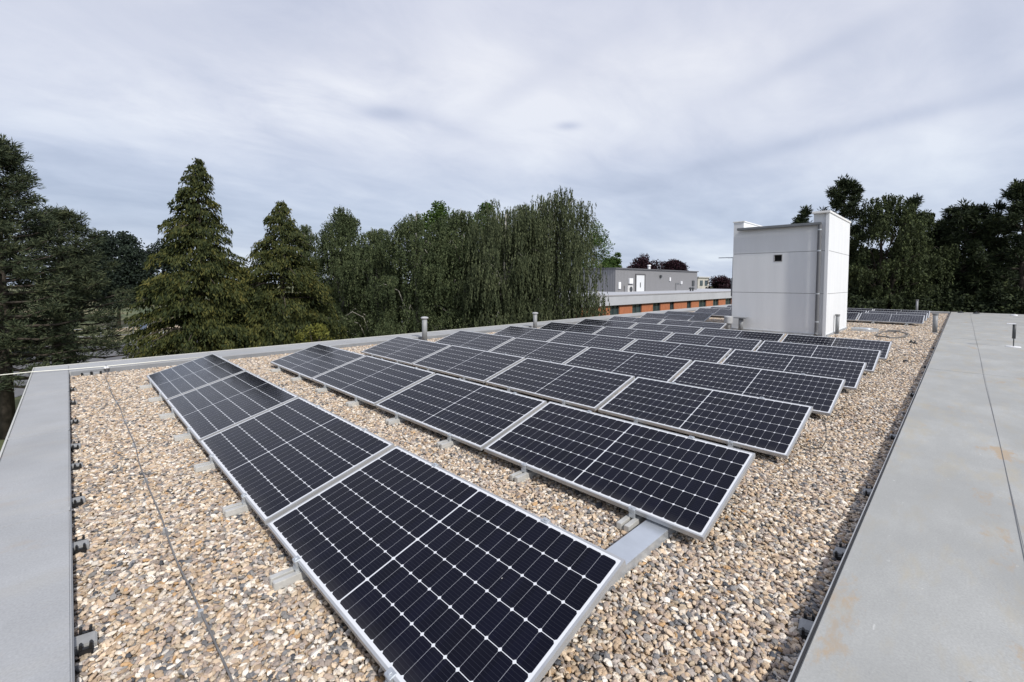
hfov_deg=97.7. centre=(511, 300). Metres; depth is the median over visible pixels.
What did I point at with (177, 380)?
solar module
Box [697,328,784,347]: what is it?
solar module
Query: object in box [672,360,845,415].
solar module
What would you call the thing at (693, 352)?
solar module
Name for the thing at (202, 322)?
spruce tree
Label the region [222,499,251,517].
mounting rail
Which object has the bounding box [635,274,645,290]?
door
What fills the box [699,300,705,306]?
window
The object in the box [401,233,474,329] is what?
leafy tree
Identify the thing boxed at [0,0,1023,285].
sky
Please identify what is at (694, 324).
solar module
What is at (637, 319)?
solar module
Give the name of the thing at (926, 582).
flat roof building
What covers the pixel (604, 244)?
leafy tree
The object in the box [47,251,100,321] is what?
leafy tree
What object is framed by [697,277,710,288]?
pale house
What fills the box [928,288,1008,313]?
hedge tree
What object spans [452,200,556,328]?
weeping tree
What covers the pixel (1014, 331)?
air terminal
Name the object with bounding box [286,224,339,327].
birch tree
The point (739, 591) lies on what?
gravel
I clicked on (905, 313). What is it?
solar module
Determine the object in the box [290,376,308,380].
mounting rail
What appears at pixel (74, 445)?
clip block
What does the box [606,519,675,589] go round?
cable tray
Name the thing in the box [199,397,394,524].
solar module
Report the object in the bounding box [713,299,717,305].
window
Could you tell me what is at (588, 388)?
solar module
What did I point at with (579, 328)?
solar module
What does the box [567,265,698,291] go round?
metal hall
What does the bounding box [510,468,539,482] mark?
mounting rail
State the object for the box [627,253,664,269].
leafy tree
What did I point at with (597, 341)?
solar module
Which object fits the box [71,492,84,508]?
clip block
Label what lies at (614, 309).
window
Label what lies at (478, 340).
solar module
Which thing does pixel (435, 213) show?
leafy tree
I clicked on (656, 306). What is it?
window
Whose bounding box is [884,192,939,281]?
pine tree
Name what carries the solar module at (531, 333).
on the mounting rail
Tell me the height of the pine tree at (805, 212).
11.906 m
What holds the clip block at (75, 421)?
on the gravel
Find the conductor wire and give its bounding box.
[105,367,233,681]
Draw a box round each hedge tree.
[847,291,883,308]
[882,284,939,310]
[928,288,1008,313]
[962,285,1023,313]
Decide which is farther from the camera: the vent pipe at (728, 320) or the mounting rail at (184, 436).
the vent pipe at (728, 320)
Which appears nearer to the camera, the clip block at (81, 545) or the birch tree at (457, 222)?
the clip block at (81, 545)
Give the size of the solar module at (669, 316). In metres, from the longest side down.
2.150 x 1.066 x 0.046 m
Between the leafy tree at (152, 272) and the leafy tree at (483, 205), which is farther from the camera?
the leafy tree at (152, 272)
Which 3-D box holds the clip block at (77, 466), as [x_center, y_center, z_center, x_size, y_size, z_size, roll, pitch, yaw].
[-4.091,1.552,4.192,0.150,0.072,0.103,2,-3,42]
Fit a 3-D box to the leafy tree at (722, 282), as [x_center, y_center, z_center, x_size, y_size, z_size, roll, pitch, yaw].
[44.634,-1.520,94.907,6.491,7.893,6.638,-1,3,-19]
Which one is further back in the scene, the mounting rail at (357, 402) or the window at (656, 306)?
the window at (656, 306)
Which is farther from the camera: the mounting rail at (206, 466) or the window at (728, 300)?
the window at (728, 300)
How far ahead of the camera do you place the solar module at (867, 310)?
23.89 m
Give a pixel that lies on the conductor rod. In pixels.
(98, 366)
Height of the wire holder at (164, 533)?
0.062 m
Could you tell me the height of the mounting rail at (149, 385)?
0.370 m
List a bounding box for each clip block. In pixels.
[69,386,76,391]
[70,399,76,404]
[70,417,79,424]
[70,440,80,451]
[71,460,82,470]
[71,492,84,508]
[72,535,88,554]
[74,624,96,660]
[798,611,814,639]
[833,542,847,560]
[863,485,872,497]
[889,431,897,439]
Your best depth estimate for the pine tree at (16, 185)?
17.58 m
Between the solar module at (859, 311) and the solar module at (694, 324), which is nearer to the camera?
the solar module at (694, 324)
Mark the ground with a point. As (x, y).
(17, 400)
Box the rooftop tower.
[719,210,850,336]
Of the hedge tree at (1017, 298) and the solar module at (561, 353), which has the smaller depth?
the solar module at (561, 353)
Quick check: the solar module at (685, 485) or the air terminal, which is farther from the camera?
the air terminal
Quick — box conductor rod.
[1,357,200,374]
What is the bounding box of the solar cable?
[797,416,826,448]
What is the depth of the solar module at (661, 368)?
8.23 m
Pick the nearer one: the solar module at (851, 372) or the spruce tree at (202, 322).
the solar module at (851, 372)
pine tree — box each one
[0,134,109,439]
[7,204,147,363]
[791,204,813,223]
[819,174,872,306]
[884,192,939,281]
[918,198,1017,312]
[923,219,974,293]
[961,211,1018,293]
[963,177,1023,311]
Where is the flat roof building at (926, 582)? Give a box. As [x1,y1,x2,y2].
[0,304,1023,681]
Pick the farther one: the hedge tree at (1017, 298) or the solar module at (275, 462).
the hedge tree at (1017, 298)
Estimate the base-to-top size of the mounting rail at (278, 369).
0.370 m
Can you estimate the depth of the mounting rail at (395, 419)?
5.54 m
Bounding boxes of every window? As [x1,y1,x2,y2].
[610,305,618,314]
[632,304,640,312]
[653,303,659,310]
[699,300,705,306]
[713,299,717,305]
[725,298,730,304]
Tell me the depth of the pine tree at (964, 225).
30.02 m
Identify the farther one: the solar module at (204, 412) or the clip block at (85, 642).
the solar module at (204, 412)
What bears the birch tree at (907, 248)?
on the ground
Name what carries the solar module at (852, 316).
on the mounting rail
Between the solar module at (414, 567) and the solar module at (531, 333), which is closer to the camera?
the solar module at (414, 567)
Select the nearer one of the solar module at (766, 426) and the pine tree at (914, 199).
the solar module at (766, 426)
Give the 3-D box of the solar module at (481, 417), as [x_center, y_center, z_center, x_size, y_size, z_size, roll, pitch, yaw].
[-0.713,1.287,5.564,2.150,0.046,1.066,3,19,45]
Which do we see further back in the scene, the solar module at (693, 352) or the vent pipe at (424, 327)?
the vent pipe at (424, 327)
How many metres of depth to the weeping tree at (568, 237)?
23.29 m
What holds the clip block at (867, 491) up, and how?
on the gravel
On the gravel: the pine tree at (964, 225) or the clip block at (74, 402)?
the clip block at (74, 402)
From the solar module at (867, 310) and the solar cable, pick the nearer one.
the solar cable
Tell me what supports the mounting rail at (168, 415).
on the gravel
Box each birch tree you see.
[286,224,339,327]
[306,206,383,339]
[328,228,413,339]
[360,211,459,336]
[401,209,509,333]
[847,193,942,310]
[875,210,960,311]
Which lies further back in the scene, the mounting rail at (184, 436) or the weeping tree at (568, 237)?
the weeping tree at (568, 237)
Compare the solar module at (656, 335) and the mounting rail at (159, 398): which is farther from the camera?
the solar module at (656, 335)
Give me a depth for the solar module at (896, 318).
19.31 m
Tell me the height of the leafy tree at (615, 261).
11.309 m
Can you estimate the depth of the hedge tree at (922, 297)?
29.41 m
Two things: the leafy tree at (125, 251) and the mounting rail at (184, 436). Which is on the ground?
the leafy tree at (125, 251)
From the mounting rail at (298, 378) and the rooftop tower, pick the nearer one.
the mounting rail at (298, 378)
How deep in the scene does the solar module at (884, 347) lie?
10.89 m
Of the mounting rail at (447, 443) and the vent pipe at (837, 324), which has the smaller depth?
the mounting rail at (447, 443)
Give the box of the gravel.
[69,311,949,681]
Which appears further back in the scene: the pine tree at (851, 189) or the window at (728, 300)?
the window at (728, 300)
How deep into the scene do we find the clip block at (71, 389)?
7.06 m
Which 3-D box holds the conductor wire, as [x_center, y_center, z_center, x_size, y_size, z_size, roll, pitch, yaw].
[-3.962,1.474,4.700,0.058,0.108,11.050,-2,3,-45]
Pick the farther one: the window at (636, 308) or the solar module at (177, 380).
the window at (636, 308)
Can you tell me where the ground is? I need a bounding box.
[0,286,712,450]
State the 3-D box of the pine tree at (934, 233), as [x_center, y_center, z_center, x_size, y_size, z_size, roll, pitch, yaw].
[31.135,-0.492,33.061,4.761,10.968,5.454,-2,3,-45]
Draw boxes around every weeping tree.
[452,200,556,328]
[499,186,609,321]
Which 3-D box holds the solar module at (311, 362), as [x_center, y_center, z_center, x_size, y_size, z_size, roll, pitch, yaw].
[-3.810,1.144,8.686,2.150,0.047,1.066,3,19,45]
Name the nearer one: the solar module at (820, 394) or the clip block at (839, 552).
the clip block at (839, 552)
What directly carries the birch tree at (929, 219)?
on the ground
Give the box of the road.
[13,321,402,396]
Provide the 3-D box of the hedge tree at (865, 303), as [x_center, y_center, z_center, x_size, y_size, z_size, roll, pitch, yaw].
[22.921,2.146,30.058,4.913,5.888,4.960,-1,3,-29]
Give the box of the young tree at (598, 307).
[585,291,609,316]
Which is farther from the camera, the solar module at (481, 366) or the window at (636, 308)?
the window at (636, 308)
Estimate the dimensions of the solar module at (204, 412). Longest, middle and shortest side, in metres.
2.150 x 1.066 x 0.047 m
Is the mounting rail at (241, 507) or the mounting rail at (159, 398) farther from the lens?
the mounting rail at (159, 398)
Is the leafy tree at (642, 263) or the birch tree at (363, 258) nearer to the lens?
the birch tree at (363, 258)
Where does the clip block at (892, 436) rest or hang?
on the gravel
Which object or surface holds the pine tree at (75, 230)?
on the ground
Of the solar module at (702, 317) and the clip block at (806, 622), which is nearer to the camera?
the clip block at (806, 622)
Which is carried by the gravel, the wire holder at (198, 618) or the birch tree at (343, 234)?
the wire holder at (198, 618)
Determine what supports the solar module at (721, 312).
on the gravel
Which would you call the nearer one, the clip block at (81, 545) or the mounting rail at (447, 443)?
the clip block at (81, 545)
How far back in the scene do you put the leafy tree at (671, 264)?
90.31 m
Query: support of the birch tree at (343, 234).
on the ground
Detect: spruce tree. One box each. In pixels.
[122,158,271,358]
[213,200,351,348]
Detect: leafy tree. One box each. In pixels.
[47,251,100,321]
[78,230,151,324]
[127,238,193,321]
[325,242,407,335]
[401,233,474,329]
[410,200,458,246]
[464,202,495,248]
[571,219,615,267]
[603,252,621,267]
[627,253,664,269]
[657,259,689,270]
[705,275,730,288]
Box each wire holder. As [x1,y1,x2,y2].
[160,527,170,535]
[193,608,207,625]
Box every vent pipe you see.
[421,316,427,340]
[532,312,537,327]
[724,316,732,328]
[733,317,748,329]
[835,314,839,334]
[932,313,938,332]
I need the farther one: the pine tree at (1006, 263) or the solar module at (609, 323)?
the pine tree at (1006, 263)
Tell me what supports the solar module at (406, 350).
on the mounting rail
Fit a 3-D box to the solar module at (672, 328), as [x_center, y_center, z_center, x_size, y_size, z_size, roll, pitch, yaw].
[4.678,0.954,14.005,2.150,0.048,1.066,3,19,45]
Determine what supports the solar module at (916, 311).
on the gravel
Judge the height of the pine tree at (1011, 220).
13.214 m
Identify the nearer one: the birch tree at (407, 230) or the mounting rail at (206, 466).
the mounting rail at (206, 466)
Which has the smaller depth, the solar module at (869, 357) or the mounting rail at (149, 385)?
the mounting rail at (149, 385)
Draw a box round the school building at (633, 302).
[427,289,731,325]
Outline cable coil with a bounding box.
[876,330,908,337]
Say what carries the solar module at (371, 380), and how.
on the mounting rail at (324, 389)
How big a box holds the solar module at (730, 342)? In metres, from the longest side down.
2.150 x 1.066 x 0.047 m
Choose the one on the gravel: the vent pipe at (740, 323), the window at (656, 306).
the vent pipe at (740, 323)
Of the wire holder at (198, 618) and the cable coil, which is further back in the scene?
the cable coil
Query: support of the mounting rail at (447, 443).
on the gravel
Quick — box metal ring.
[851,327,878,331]
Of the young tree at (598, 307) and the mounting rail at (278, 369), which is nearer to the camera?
the mounting rail at (278, 369)
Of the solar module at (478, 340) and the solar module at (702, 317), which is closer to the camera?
the solar module at (478, 340)
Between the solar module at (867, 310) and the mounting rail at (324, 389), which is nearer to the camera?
the mounting rail at (324, 389)
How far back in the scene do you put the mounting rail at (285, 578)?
2.60 m
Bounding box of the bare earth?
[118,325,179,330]
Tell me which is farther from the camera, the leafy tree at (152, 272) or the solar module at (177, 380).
the leafy tree at (152, 272)
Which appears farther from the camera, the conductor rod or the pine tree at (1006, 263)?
the pine tree at (1006, 263)
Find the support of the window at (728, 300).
in the school building at (633, 302)
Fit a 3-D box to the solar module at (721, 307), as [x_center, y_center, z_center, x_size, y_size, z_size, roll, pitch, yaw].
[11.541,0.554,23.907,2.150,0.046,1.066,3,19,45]
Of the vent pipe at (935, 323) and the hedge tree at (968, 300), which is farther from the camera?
the hedge tree at (968, 300)
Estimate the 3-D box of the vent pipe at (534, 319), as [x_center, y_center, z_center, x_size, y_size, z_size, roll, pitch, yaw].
[0.857,0.768,16.612,0.232,0.670,0.232,-2,3,-45]
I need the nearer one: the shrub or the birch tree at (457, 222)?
the shrub
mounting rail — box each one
[139,383,153,388]
[148,395,164,401]
[159,411,176,418]
[173,431,194,441]
[193,459,218,472]
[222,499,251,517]
[269,564,307,590]
[270,367,286,371]
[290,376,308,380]
[315,386,333,392]
[345,399,364,406]
[385,416,406,424]
[436,438,463,448]
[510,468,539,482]
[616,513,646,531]
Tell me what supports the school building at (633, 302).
on the ground
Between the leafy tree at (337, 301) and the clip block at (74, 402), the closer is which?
the clip block at (74, 402)
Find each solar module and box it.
[146,353,246,400]
[166,370,298,442]
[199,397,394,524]
[267,445,625,681]
[270,344,365,379]
[312,355,434,405]
[361,336,450,364]
[375,373,546,450]
[412,345,524,382]
[435,330,514,350]
[484,401,754,541]
[486,358,634,410]
[490,337,588,363]
[494,326,564,340]
[539,322,604,333]
[548,331,636,350]
[565,347,691,381]
[576,319,636,327]
[595,326,672,340]
[598,377,812,458]
[608,316,663,323]
[622,339,731,366]
[630,323,702,337]
[639,313,694,321]
[660,319,726,332]
[664,311,713,321]
[665,333,761,355]
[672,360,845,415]
[695,308,730,315]
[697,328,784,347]
[710,307,730,308]
[722,349,866,389]
[756,340,880,372]
[781,334,891,359]
[847,308,872,312]
[847,310,866,317]
[847,312,859,320]
[857,313,924,323]
[867,311,927,320]
[874,309,929,317]
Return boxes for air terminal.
[1006,323,1020,347]
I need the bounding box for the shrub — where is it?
[294,323,335,342]

